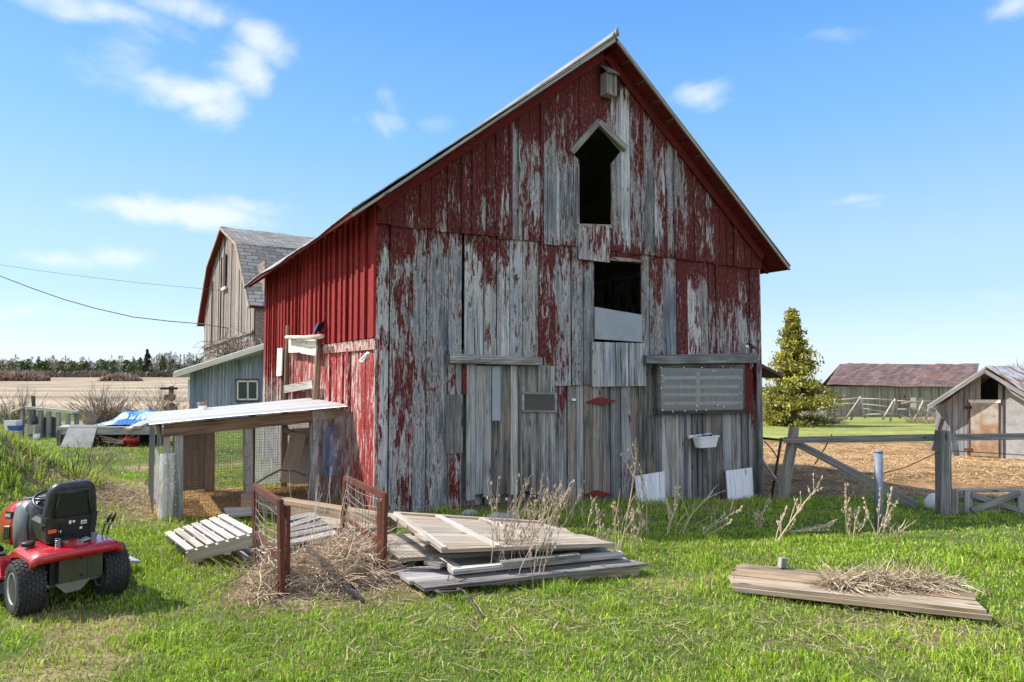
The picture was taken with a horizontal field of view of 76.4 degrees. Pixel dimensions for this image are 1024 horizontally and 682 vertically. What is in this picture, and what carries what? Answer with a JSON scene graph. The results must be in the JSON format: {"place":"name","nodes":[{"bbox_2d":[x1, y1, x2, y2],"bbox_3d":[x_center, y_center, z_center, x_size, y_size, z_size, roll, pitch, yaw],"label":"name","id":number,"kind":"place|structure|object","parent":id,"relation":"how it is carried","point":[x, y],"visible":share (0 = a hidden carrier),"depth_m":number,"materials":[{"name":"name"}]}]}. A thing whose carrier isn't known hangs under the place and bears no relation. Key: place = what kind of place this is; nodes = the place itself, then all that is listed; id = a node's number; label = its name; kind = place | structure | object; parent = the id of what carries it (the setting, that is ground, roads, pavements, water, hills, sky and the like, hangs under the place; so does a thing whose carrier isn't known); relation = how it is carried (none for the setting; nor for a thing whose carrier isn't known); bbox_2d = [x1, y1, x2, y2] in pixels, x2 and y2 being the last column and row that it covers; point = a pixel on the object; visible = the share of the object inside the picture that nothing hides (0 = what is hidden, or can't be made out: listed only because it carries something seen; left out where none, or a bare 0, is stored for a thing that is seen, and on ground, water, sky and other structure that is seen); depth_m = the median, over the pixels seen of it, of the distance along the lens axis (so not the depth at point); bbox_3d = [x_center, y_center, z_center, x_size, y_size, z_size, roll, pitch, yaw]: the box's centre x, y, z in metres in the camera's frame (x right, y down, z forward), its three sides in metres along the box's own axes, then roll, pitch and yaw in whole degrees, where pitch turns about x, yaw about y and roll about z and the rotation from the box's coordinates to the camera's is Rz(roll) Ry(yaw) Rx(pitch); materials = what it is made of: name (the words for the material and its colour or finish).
{"place":"outdoors","nodes":[
{"label":"outdoors","id":0,"kind":"place"},
{"bbox_2d":[0,377,1023,681],"bbox_3d":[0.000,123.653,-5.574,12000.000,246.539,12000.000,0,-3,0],"label":"ground","id":1,"kind":"structure","parent":0,"point":[58,389],"depth_m":4.62,"materials":[{"name":"plant"}]},
{"bbox_2d":[0,370,15,380],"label":"field bush","id":2,"kind":"object","parent":1,"relation":"on","point":[3,373],"visible":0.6,"depth_m":148.49,"materials":[{"name":"brown plant"}]},
{"bbox_2d":[0,379,53,422],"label":"bare bush","id":3,"kind":"object","parent":1,"relation":"on","point":[12,414],"visible":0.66,"depth_m":22.17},
{"bbox_2d":[3,370,50,380],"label":"field bush","id":4,"kind":"object","parent":1,"relation":"on","point":[17,375],"visible":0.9,"depth_m":148.55,"materials":[{"name":"brown plant"}]},
{"bbox_2d":[2,433,55,469],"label":"bank weeds","id":5,"kind":"object","parent":1,"relation":"on","point":[36,461],"visible":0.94,"depth_m":6.99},
{"bbox_2d":[31,396,36,420],"bbox_3d":[-13.411,1.983,18.261,0.159,0.887,0.060,0,-3,0],"label":"old post","id":6,"kind":"object","parent":1,"relation":"on","point":[33,402],"visible":0.5,"depth_m":18.25,"materials":[{"name":"grey wood"}]},
{"bbox_2d":[33,433,39,439],"bbox_3d":[-12.015,2.417,16.439,0.160,0.160,0.160,0,-3,0],"label":"bucket","id":7,"kind":"object","parent":1,"relation":"on","point":[36,436],"visible":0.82,"depth_m":16.38,"materials":[{"name":"white plastic"}]},
{"bbox_2d":[26,425,39,433],"bbox_3d":[-12.107,2.238,16.448,0.210,0.220,0.210,0,-3,0],"label":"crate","id":8,"kind":"object","parent":7,"relation":"on","point":[30,429],"visible":1,"depth_m":16.36,"materials":[{"name":"white plastic"}]},
{"bbox_2d":[10,406,78,436],"bbox_3d":[-12.161,2.233,16.961,1.965,1.093,0.495,0,-3,0],"label":"timber rack","id":9,"kind":"object","parent":1,"relation":"on","point":[49,423],"visible":0.65,"depth_m":17.02,"materials":[{"name":"grey wood"}]},
{"bbox_2d":[0,480,139,617],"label":"riding mower","id":10,"kind":"object","parent":1,"relation":"on","point":[53,537],"visible":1,"depth_m":4.47,"materials":[{"name":"metal"}]},
{"bbox_2d":[60,425,97,446],"bbox_3d":[-9.731,2.152,14.665,0.691,0.506,0.283,0,-3,0],"label":"cement board","id":11,"kind":"object","parent":1,"relation":"on","point":[80,435],"visible":0.86,"depth_m":14.65,"materials":[{"name":"concrete"}]},
{"bbox_2d":[63,440,117,475],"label":"bank weeds","id":12,"kind":"object","parent":1,"relation":"on","point":[73,466],"visible":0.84,"depth_m":7.50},
{"bbox_2d":[55,378,145,423],"bbox_3d":[-14.088,2.001,22.204,3.009,1.616,3.030,0,-3,0],"label":"bare bush","id":13,"kind":"object","parent":1,"relation":"on","point":[105,416],"visible":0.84,"depth_m":21.96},
{"bbox_2d":[63,428,138,463],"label":"bank weeds","id":14,"kind":"object","parent":1,"relation":"on","point":[94,458],"visible":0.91,"depth_m":11.95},
{"bbox_2d":[0,351,203,376],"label":"woodland","id":15,"kind":"object","parent":1,"relation":"on","point":[163,366],"visible":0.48,"depth_m":287.75,"materials":[{"name":"green plant"}]},
{"bbox_2d":[56,424,163,446],"bbox_3d":[-9.517,2.289,15.350,3.190,0.625,1.235,0,-3,0],"label":"plank bench","id":16,"kind":"object","parent":1,"relation":"on","point":[113,430],"visible":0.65,"depth_m":14.77,"materials":[{"name":"grey wood"}]},
{"bbox_2d":[76,410,101,424],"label":"dead weed","id":17,"kind":"object","parent":16,"relation":"on","point":[87,421],"visible":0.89,"depth_m":15.23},
{"bbox_2d":[96,409,155,424],"bbox_3d":[-9.122,1.823,15.589,1.220,0.375,0.800,0,-3,0],"label":"blue tarp","id":18,"kind":"object","parent":16,"relation":"on","point":[129,417],"visible":0.82,"depth_m":15.27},
{"bbox_2d":[133,420,148,428],"bbox_3d":[-8.478,1.908,14.985,0.171,0.169,0.614,0,-3,0],"label":"lumber offcut","id":19,"kind":"object","parent":16,"relation":"on","point":[140,425],"visible":0.71,"depth_m":14.81,"materials":[{"name":"white wood"}]},
{"bbox_2d":[98,446,140,474],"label":"bank weeds","id":20,"kind":"object","parent":1,"relation":"on","point":[121,464],"visible":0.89,"depth_m":10.38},
{"bbox_2d":[97,372,142,380],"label":"field bush","id":21,"kind":"object","parent":1,"relation":"on","point":[120,377],"visible":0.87,"depth_m":148.48,"materials":[{"name":"brown plant"}]},
{"bbox_2d":[118,435,140,445],"bbox_3d":[-8.855,2.297,15.067,0.400,0.315,0.320,1,-3,-11],"label":"red drum","id":22,"kind":"object","parent":1,"relation":"on","point":[132,440],"visible":0.64,"depth_m":14.94,"materials":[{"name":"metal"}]},
{"bbox_2d":[141,349,153,376],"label":"spruce tree","id":23,"kind":"object","parent":1,"relation":"on","point":[146,365],"visible":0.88,"depth_m":284.34,"materials":[{"name":"green plant"}]},
{"bbox_2d":[119,385,188,422],"bbox_3d":[-11.738,2.064,21.790,2.172,1.399,2.219,-2,-4,43],"label":"bare bush","id":24,"kind":"object","parent":1,"relation":"on","point":[162,406],"visible":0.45,"depth_m":21.89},
{"bbox_2d":[126,378,184,409],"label":"bare bush","id":25,"kind":"object","parent":1,"relation":"on","point":[157,399],"visible":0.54,"depth_m":30.68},
{"bbox_2d":[160,386,177,410],"bbox_3d":[-15.723,2.767,29.906,0.706,1.379,0.400,0,-3,0],"label":"red machine","id":26,"kind":"object","parent":1,"relation":"on","point":[171,389],"visible":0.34,"depth_m":29.81,"materials":[{"name":"metal"}]},
{"bbox_2d":[164,514,262,562],"bbox_3d":[-2.564,1.688,5.579,0.491,0.294,1.264,2,-3,-40],"label":"pallet","id":27,"kind":"object","parent":1,"relation":"on","point":[212,534],"visible":0.92,"depth_m":5.44,"materials":[{"name":"white wood"}]},
{"bbox_2d":[173,343,263,421],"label":"blue shed","id":28,"kind":"structure","parent":1,"relation":"on","point":[248,389],"depth_m":22.05,"materials":[{"name":"grey"}]},
{"bbox_2d":[236,379,258,401],"bbox_3d":[-8.993,1.675,22.094,0.774,0.779,0.099,0,-3,-6],"label":"window","id":29,"kind":"structure","parent":28,"relation":"in","point":[247,390],"depth_m":22.06,"materials":[{"name":"white wood"}]},
{"bbox_2d":[142,484,341,519],"bbox_3d":[-3.285,1.905,7.988,2.272,0.193,1.857,2,-3,-31],"label":"straw bedding","id":30,"kind":"object","parent":1,"relation":"on","point":[303,493],"visible":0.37,"depth_m":7.98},
{"bbox_2d":[223,507,251,516],"bbox_3d":[-2.911,1.820,6.957,0.280,0.050,0.536,1,-3,-28],"label":"loose plank","id":31,"kind":"object","parent":30,"relation":"on","point":[239,511],"visible":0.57,"depth_m":6.88,"materials":[{"name":"grey wood"}]},
{"bbox_2d":[144,398,348,520],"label":"chicken coop","id":32,"kind":"structure","parent":1,"relation":"on","point":[188,462],"depth_m":7.65,"materials":[{"name":"grey wood"}]},
{"bbox_2d":[197,402,207,409],"bbox_3d":[-3.964,0.830,8.335,0.132,0.095,0.132,0,-3,0],"label":"paint can","id":33,"kind":"object","parent":32,"relation":"on","point":[202,405],"visible":1,"depth_m":8.29,"materials":[{"name":"white plastic"}]},
{"bbox_2d":[323,426,336,475],"bbox_3d":[-2.223,1.411,8.419,0.431,0.630,0.099,2,-3,-31],"label":"blue cloth","id":34,"kind":"object","parent":32,"relation":"hanging from","point":[326,454],"visible":0.38,"depth_m":8.36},
{"bbox_2d":[196,226,314,405],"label":"gambrel barn","id":35,"kind":"structure","parent":1,"relation":"on","point":[238,260],"depth_m":31.29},
{"bbox_2d":[4,265,213,289],"bbox_3d":[-54.253,-14.381,45.699,83.712,24.832,3.335,-1,-3,19],"label":"overhead cable","id":36,"kind":"object","parent":35,"relation":"attached to","point":[109,279],"visible":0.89,"depth_m":34.17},
{"bbox_2d":[0,276,238,329],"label":"overhead cable","id":37,"kind":"object","parent":35,"relation":"attached to","point":[114,312],"visible":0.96,"depth_m":33.08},
{"bbox_2d":[190,326,263,378],"bbox_3d":[-10.675,0.502,26.414,4.320,2.229,4.404,0,-3,0],"label":"bare vine","id":38,"kind":"object","parent":35,"relation":"attached to","point":[227,350],"visible":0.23,"depth_m":25.81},
{"bbox_2d":[218,532,308,606],"bbox_3d":[-1.800,1.560,4.754,0.664,0.534,0.946,0,-3,0],"label":"brush heap","id":39,"kind":"object","parent":1,"relation":"on","point":[263,580],"visible":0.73,"depth_m":4.66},
{"bbox_2d":[251,483,290,598],"bbox_3d":[-1.821,1.479,4.922,0.123,0.703,0.784,2,-3,-35],"label":"wire panel","id":40,"kind":"object","parent":1,"relation":"on","point":[283,530],"visible":0.81,"depth_m":4.72,"materials":[{"name":"metal"}]},
{"bbox_2d":[255,469,305,482],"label":"branch","id":41,"kind":"object","parent":40,"relation":"attached to","point":[274,472],"visible":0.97,"depth_m":5.66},
{"bbox_2d":[234,539,323,562],"bbox_3d":[-2.027,1.820,5.632,0.655,0.124,0.531,3,-4,-45],"label":"wooden pallet","id":42,"kind":"object","parent":1,"relation":"on","point":[244,553],"visible":0.25,"depth_m":5.50,"materials":[{"name":"grey wood"}]},
{"bbox_2d":[290,512,338,556],"bbox_3d":[-1.960,1.784,6.070,0.477,0.198,1.001,2,-3,-32],"label":"pallet","id":43,"kind":"object","parent":1,"relation":"on","point":[305,518],"visible":0.36,"depth_m":6.00,"materials":[{"name":"grey wood"}]},
{"bbox_2d":[317,516,376,529],"bbox_3d":[-1.676,1.733,6.255,1.160,0.100,0.337,-1,-3,23],"label":"plywood sheet","id":44,"kind":"object","parent":43,"relation":"on","point":[330,522],"visible":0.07,"depth_m":6.19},
{"bbox_2d":[241,492,396,534],"bbox_3d":[-2.024,1.730,6.615,2.150,0.160,0.140,-2,-3,32],"label":"timber","id":45,"kind":"object","parent":1,"relation":"on","point":[246,500],"visible":0.57,"depth_m":6.55,"materials":[{"name":"beige wood"}]},
{"bbox_2d":[309,572,363,601],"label":"fallen twig","id":46,"kind":"object","parent":1,"relation":"on","point":[350,593],"visible":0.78,"depth_m":4.64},
{"bbox_2d":[270,513,419,598],"bbox_3d":[-1.345,1.621,5.144,1.231,0.445,1.433,0,-3,0],"label":"brush heap","id":47,"kind":"object","parent":1,"relation":"on","point":[337,551],"visible":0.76,"depth_m":4.92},
{"bbox_2d":[289,455,376,560],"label":"dead stalks","id":48,"kind":"object","parent":47,"relation":"on","point":[315,515],"visible":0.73,"depth_m":5.45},
{"bbox_2d":[313,561,367,586],"bbox_3d":[-1.292,1.741,4.878,0.429,0.163,0.168,-2,-3,31],"label":"log","id":49,"kind":"object","parent":47,"relation":"on","point":[352,569],"visible":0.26,"depth_m":4.78,"materials":[{"name":"beige wood"}]},
{"bbox_2d":[340,475,387,578],"bbox_3d":[-1.250,1.518,5.425,0.068,0.662,1.069,2,-3,-32],"label":"wire panel","id":50,"kind":"object","parent":1,"relation":"on","point":[381,518],"visible":0.63,"depth_m":5.18,"materials":[{"name":"metal"}]},
{"bbox_2d":[433,588,482,601],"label":"fallen twig","id":51,"kind":"object","parent":1,"relation":"on","point":[442,592],"visible":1,"depth_m":4.52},
{"bbox_2d":[437,573,483,618],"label":"fallen twig","id":52,"kind":"object","parent":1,"relation":"on","point":[474,605],"visible":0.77,"depth_m":4.47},
{"bbox_2d":[461,509,477,515],"bbox_3d":[-0.467,1.885,7.144,0.206,0.070,0.180,0,-3,0],"label":"stone","id":53,"kind":"object","parent":1,"relation":"on","point":[468,510],"visible":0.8,"depth_m":7.11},
{"bbox_2d":[485,512,513,518],"bbox_3d":[-0.142,1.890,7.032,0.351,0.070,0.180,0,-3,0],"label":"stone","id":54,"kind":"object","parent":1,"relation":"on","point":[500,514],"visible":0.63,"depth_m":6.99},
{"bbox_2d":[0,413,1023,681],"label":"grass","id":55,"kind":"structure","parent":1,"relation":"on","point":[862,543],"depth_m":4.24,"materials":[{"name":"plant"}]},
{"bbox_2d":[7,425,24,430],"bbox_3d":[-12.539,2.198,16.449,0.315,0.130,0.210,0,-3,0],"label":"plastic bin","id":56,"kind":"object","parent":55,"relation":"on","point":[16,428],"visible":0.87,"depth_m":16.36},
{"bbox_2d":[4,420,21,428],"bbox_3d":[-12.623,2.117,16.453,0.336,0.220,0.210,0,-3,0],"label":"plastic bin","id":57,"kind":"object","parent":56,"relation":"on","point":[12,423],"visible":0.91,"depth_m":16.36,"materials":[{"name":"white plastic"}]},
{"bbox_2d":[6,447,1023,681],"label":"dead grass","id":58,"kind":"structure","parent":1,"relation":"on","point":[275,599],"depth_m":4.17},
{"bbox_2d":[243,27,790,512],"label":"red barn","id":59,"kind":"structure","parent":1,"relation":"on","point":[553,277],"depth_m":8.50,"materials":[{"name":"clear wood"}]},
{"bbox_2d":[288,346,324,487],"bbox_3d":[-3.201,1.121,9.981,0.039,2.020,2.569,2,-3,-31],"label":"stall door","id":60,"kind":"structure","parent":59,"relation":"in","point":[302,366],"depth_m":9.77,"materials":[{"name":"red paint"}]},
{"bbox_2d":[312,321,325,333],"bbox_3d":[-2.610,-0.187,8.797,0.204,0.180,0.125,3,-4,-52],"label":"solar lamp","id":61,"kind":"object","parent":59,"relation":"attached to","point":[318,327],"visible":1,"depth_m":8.75,"materials":[{"name":"black plastic"}]},
{"bbox_2d":[323,338,378,510],"bbox_3d":[-2.021,1.025,7.970,0.071,2.030,2.092,2,-3,-31],"label":"side door","id":62,"kind":"structure","parent":59,"relation":"in","point":[349,381],"depth_m":7.73,"materials":[{"name":"red paint"}]},
{"bbox_2d":[462,363,554,500],"bbox_3d":[-0.019,1.076,7.921,1.318,1.731,0.046,2,-3,-31],"label":"barn door","id":63,"kind":"structure","parent":59,"relation":"in","point":[503,441],"depth_m":7.88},
{"bbox_2d":[599,65,619,98],"bbox_3d":[1.318,-3.532,8.797,0.210,0.440,0.183,2,-3,-31],"label":"birdhouse","id":64,"kind":"object","parent":59,"relation":"attached to","point":[608,83],"visible":1,"depth_m":8.77,"materials":[{"name":"grey wood"}]},
{"bbox_2d":[655,364,744,414],"bbox_3d":[2.823,0.719,9.627,1.830,0.753,0.066,2,-3,-31],"label":"covered window","id":65,"kind":"structure","parent":59,"relation":"in","point":[659,368],"depth_m":9.58,"materials":[{"name":"grey wood"}]},
{"bbox_2d":[688,433,719,447],"bbox_3d":[2.813,1.447,9.514,0.481,0.206,0.197,2,-3,-31],"label":"planter","id":66,"kind":"object","parent":59,"relation":"attached to","point":[705,440],"visible":1,"depth_m":9.45,"materials":[{"name":"white plastic"}]},
{"bbox_2d":[392,557,648,590],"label":"wall panel","id":67,"kind":"structure","parent":1,"relation":"on","point":[426,578],"depth_m":4.88,"materials":[{"name":"grey wood"}]},
{"bbox_2d":[366,528,590,561],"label":"wall panel","id":68,"kind":"structure","parent":67,"relation":"on","point":[421,551],"depth_m":5.17,"materials":[{"name":"beige wood"}]},
{"bbox_2d":[388,511,614,552],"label":"wall panel","id":69,"kind":"structure","parent":68,"relation":"on","point":[442,533],"depth_m":5.35,"materials":[{"name":"beige wood"}]},
{"bbox_2d":[437,547,623,574],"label":"wall panel","id":70,"kind":"structure","parent":67,"relation":"on","point":[456,566],"depth_m":5.04,"materials":[{"name":"grey wood"}]},
{"bbox_2d":[424,557,445,567],"bbox_3d":[-0.586,1.678,4.923,0.152,0.045,0.070,-1,-3,30],"label":"loose plank","id":71,"kind":"object","parent":70,"relation":"on","point":[433,562],"visible":1,"depth_m":4.90,"materials":[{"name":"grey wood"}]},
{"bbox_2d":[500,552,580,567],"bbox_3d":[0.220,1.671,4.973,0.629,0.045,0.070,1,-3,-18],"label":"loose plank","id":72,"kind":"object","parent":70,"relation":"on","point":[552,558],"visible":1,"depth_m":4.95,"materials":[{"name":"grey wood"}]},
{"bbox_2d":[482,472,569,587],"bbox_3d":[0.074,1.422,5.051,0.617,0.876,0.776,1,-3,-19],"label":"brush clump","id":73,"kind":"object","parent":1,"relation":"on","point":[535,531],"visible":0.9,"depth_m":4.97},
{"bbox_2d":[513,474,585,527],"bbox_3d":[0.327,1.625,6.576,0.670,0.646,0.646,-2,-3,32],"label":"brush clump","id":74,"kind":"object","parent":1,"relation":"on","point":[550,499],"visible":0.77,"depth_m":6.55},
{"bbox_2d":[480,568,639,586],"bbox_3d":[0.384,1.804,4.979,1.270,0.075,0.228,1,-3,-21],"label":"timber","id":75,"kind":"object","parent":1,"relation":"on","point":[635,571],"visible":0.32,"depth_m":5.01,"materials":[{"name":"grey wood"}]},
{"bbox_2d":[557,480,573,525],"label":"dead weed","id":76,"kind":"object","parent":1,"relation":"on","point":[565,507],"visible":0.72,"depth_m":6.89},
{"bbox_2d":[581,495,601,531],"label":"dead weed","id":77,"kind":"object","parent":1,"relation":"on","point":[589,515],"visible":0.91,"depth_m":6.51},
{"bbox_2d":[595,500,646,555],"bbox_3d":[0.964,1.655,5.781,0.436,0.498,0.493,-1,-3,14],"label":"brush clump","id":78,"kind":"object","parent":1,"relation":"on","point":[630,516],"visible":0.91,"depth_m":5.76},
{"bbox_2d":[615,442,646,550],"bbox_3d":[1.066,1.389,5.821,0.300,1.042,0.148,-1,-3,17],"label":"dead weed","id":79,"kind":"object","parent":1,"relation":"on","point":[627,513],"visible":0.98,"depth_m":5.84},
{"bbox_2d":[632,464,649,535],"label":"dead weed","id":80,"kind":"object","parent":1,"relation":"on","point":[638,503],"visible":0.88,"depth_m":6.42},
{"bbox_2d":[635,471,664,502],"bbox_3d":[1.897,2.040,8.874,0.603,0.466,0.137,2,-3,-31],"label":"leaning board","id":81,"kind":"object","parent":1,"relation":"on","point":[654,488],"visible":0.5,"depth_m":8.89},
{"bbox_2d":[664,482,681,533],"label":"dead weed","id":82,"kind":"object","parent":1,"relation":"on","point":[671,512],"visible":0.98,"depth_m":6.52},
{"bbox_2d":[675,490,724,533],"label":"dead weed","id":83,"kind":"object","parent":1,"relation":"on","point":[687,521],"visible":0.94,"depth_m":6.58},
{"bbox_2d":[702,500,742,537],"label":"dead weed","id":84,"kind":"object","parent":1,"relation":"on","point":[725,518],"visible":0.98,"depth_m":6.45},
{"bbox_2d":[726,467,752,499],"bbox_3d":[3.431,2.163,9.787,0.673,0.454,0.137,2,-3,-31],"label":"leaning board","id":85,"kind":"object","parent":1,"relation":"on","point":[739,483],"visible":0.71,"depth_m":9.78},
{"bbox_2d":[752,494,770,527],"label":"dead weed","id":86,"kind":"object","parent":1,"relation":"on","point":[756,515],"visible":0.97,"depth_m":7.07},
{"bbox_2d":[775,473,822,541],"bbox_3d":[2.755,1.625,6.284,0.456,0.710,0.154,0,-3,0],"label":"dead weed","id":87,"kind":"object","parent":1,"relation":"on","point":[799,508],"visible":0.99,"depth_m":6.25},
{"bbox_2d":[762,307,846,427],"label":"cedar tree","id":88,"kind":"object","parent":1,"relation":"on","point":[798,395],"visible":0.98,"depth_m":43.26,"materials":[{"name":"green plant"}]},
{"bbox_2d":[790,519,837,532],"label":"dead weed","id":89,"kind":"object","parent":1,"relation":"on","point":[829,524],"visible":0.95,"depth_m":6.73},
{"bbox_2d":[801,407,851,424],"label":"bare brush","id":90,"kind":"object","parent":1,"relation":"on","point":[834,420],"visible":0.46,"depth_m":46.68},
{"bbox_2d":[841,483,854,534],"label":"dead weed","id":91,"kind":"object","parent":1,"relation":"on","point":[846,514],"visible":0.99,"depth_m":6.52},
{"bbox_2d":[728,563,991,620],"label":"plank platform","id":92,"kind":"structure","parent":1,"relation":"on","point":[766,580],"depth_m":4.41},
{"bbox_2d":[799,552,985,595],"bbox_3d":[2.628,1.589,4.533,1.247,0.231,0.551,0,-3,0],"label":"dry grass heap","id":93,"kind":"object","parent":92,"relation":"on","point":[899,579],"visible":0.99,"depth_m":4.49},
{"bbox_2d":[853,506,867,534],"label":"dead weed","id":94,"kind":"object","parent":1,"relation":"on","point":[857,523],"visible":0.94,"depth_m":6.52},
{"bbox_2d":[801,396,935,422],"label":"log fence","id":95,"kind":"object","parent":1,"relation":"on","point":[893,407],"visible":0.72,"depth_m":49.04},
{"bbox_2d":[862,487,891,538],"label":"dead weed","id":96,"kind":"object","parent":1,"relation":"on","point":[889,516],"visible":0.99,"depth_m":6.42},
{"bbox_2d":[874,450,883,528],"bbox_3d":[3.964,1.651,7.030,0.102,0.947,0.090,0,-3,0],"label":"steel post","id":97,"kind":"object","parent":1,"relation":"on","point":[878,469],"visible":0.85,"depth_m":7.01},
{"bbox_2d":[879,487,897,536],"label":"dead weed","id":98,"kind":"object","parent":1,"relation":"on","point":[891,508],"visible":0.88,"depth_m":6.54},
{"bbox_2d":[801,363,978,416],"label":"long barn","id":99,"kind":"structure","parent":1,"relation":"on","point":[916,382],"depth_m":62.31,"materials":[{"name":"beige wood"}]},
{"bbox_2d":[756,442,1023,500],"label":"straw litter","id":100,"kind":"object","parent":1,"relation":"on","point":[850,457],"visible":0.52,"depth_m":14.53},
{"bbox_2d":[763,426,1023,514],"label":"post and rail fence","id":101,"kind":"object","parent":1,"relation":"on","point":[942,439],"visible":0.82,"depth_m":8.76,"materials":[{"name":"grey wood"}]},
{"bbox_2d":[952,488,1023,513],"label":"gate","id":102,"kind":"structure","parent":101,"relation":"attached to","point":[1014,495],"depth_m":8.21,"materials":[{"name":"grey wood"}]},
{"bbox_2d":[887,518,915,537],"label":"dead weed","id":103,"kind":"object","parent":1,"relation":"on","point":[899,532],"visible":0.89,"depth_m":6.54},
{"bbox_2d":[900,409,934,423],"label":"bare brush","id":104,"kind":"object","parent":1,"relation":"on","point":[921,420],"visible":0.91,"depth_m":48.14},
{"bbox_2d":[924,493,934,509],"bbox_3d":[5.521,2.100,8.509,0.208,0.220,0.200,0,-3,0],"label":"plastic bag","id":105,"kind":"object","parent":1,"relation":"on","point":[929,500],"visible":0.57,"depth_m":8.49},
{"bbox_2d":[929,418,944,450],"bbox_3d":[12.483,2.740,19.108,0.471,0.976,0.116,0,-3,-8],"label":"old post","id":106,"kind":"object","parent":1,"relation":"on","point":[940,423],"visible":0.64,"depth_m":19.09,"materials":[{"name":"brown wood"}]},
{"bbox_2d":[927,365,1023,458],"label":"shed","id":107,"kind":"structure","parent":1,"relation":"on","point":[988,399],"depth_m":18.54,"materials":[{"name":"grey wood"}]},
{"bbox_2d":[964,403,998,456],"bbox_3d":[13.352,2.509,18.511,0.055,1.557,0.850,2,-3,-38],"label":"metal door","id":108,"kind":"structure","parent":107,"relation":"in","point":[984,417],"depth_m":18.46,"materials":[{"name":"beige metal"}]},
{"bbox_2d":[0,0,1023,397],"label":"sky","id":109,"kind":"structure","parent":0,"point":[878,145],"materials":[{"name":"blue"}]},
{"bbox_2d":[777,557,787,567],"bbox_3d":[2.064,1.690,4.969,0.057,0.072,0.050,0,-3,-9],"label":"wood block","id":110,"kind":"object","parent":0,"point":[782,562],"depth_m":4.95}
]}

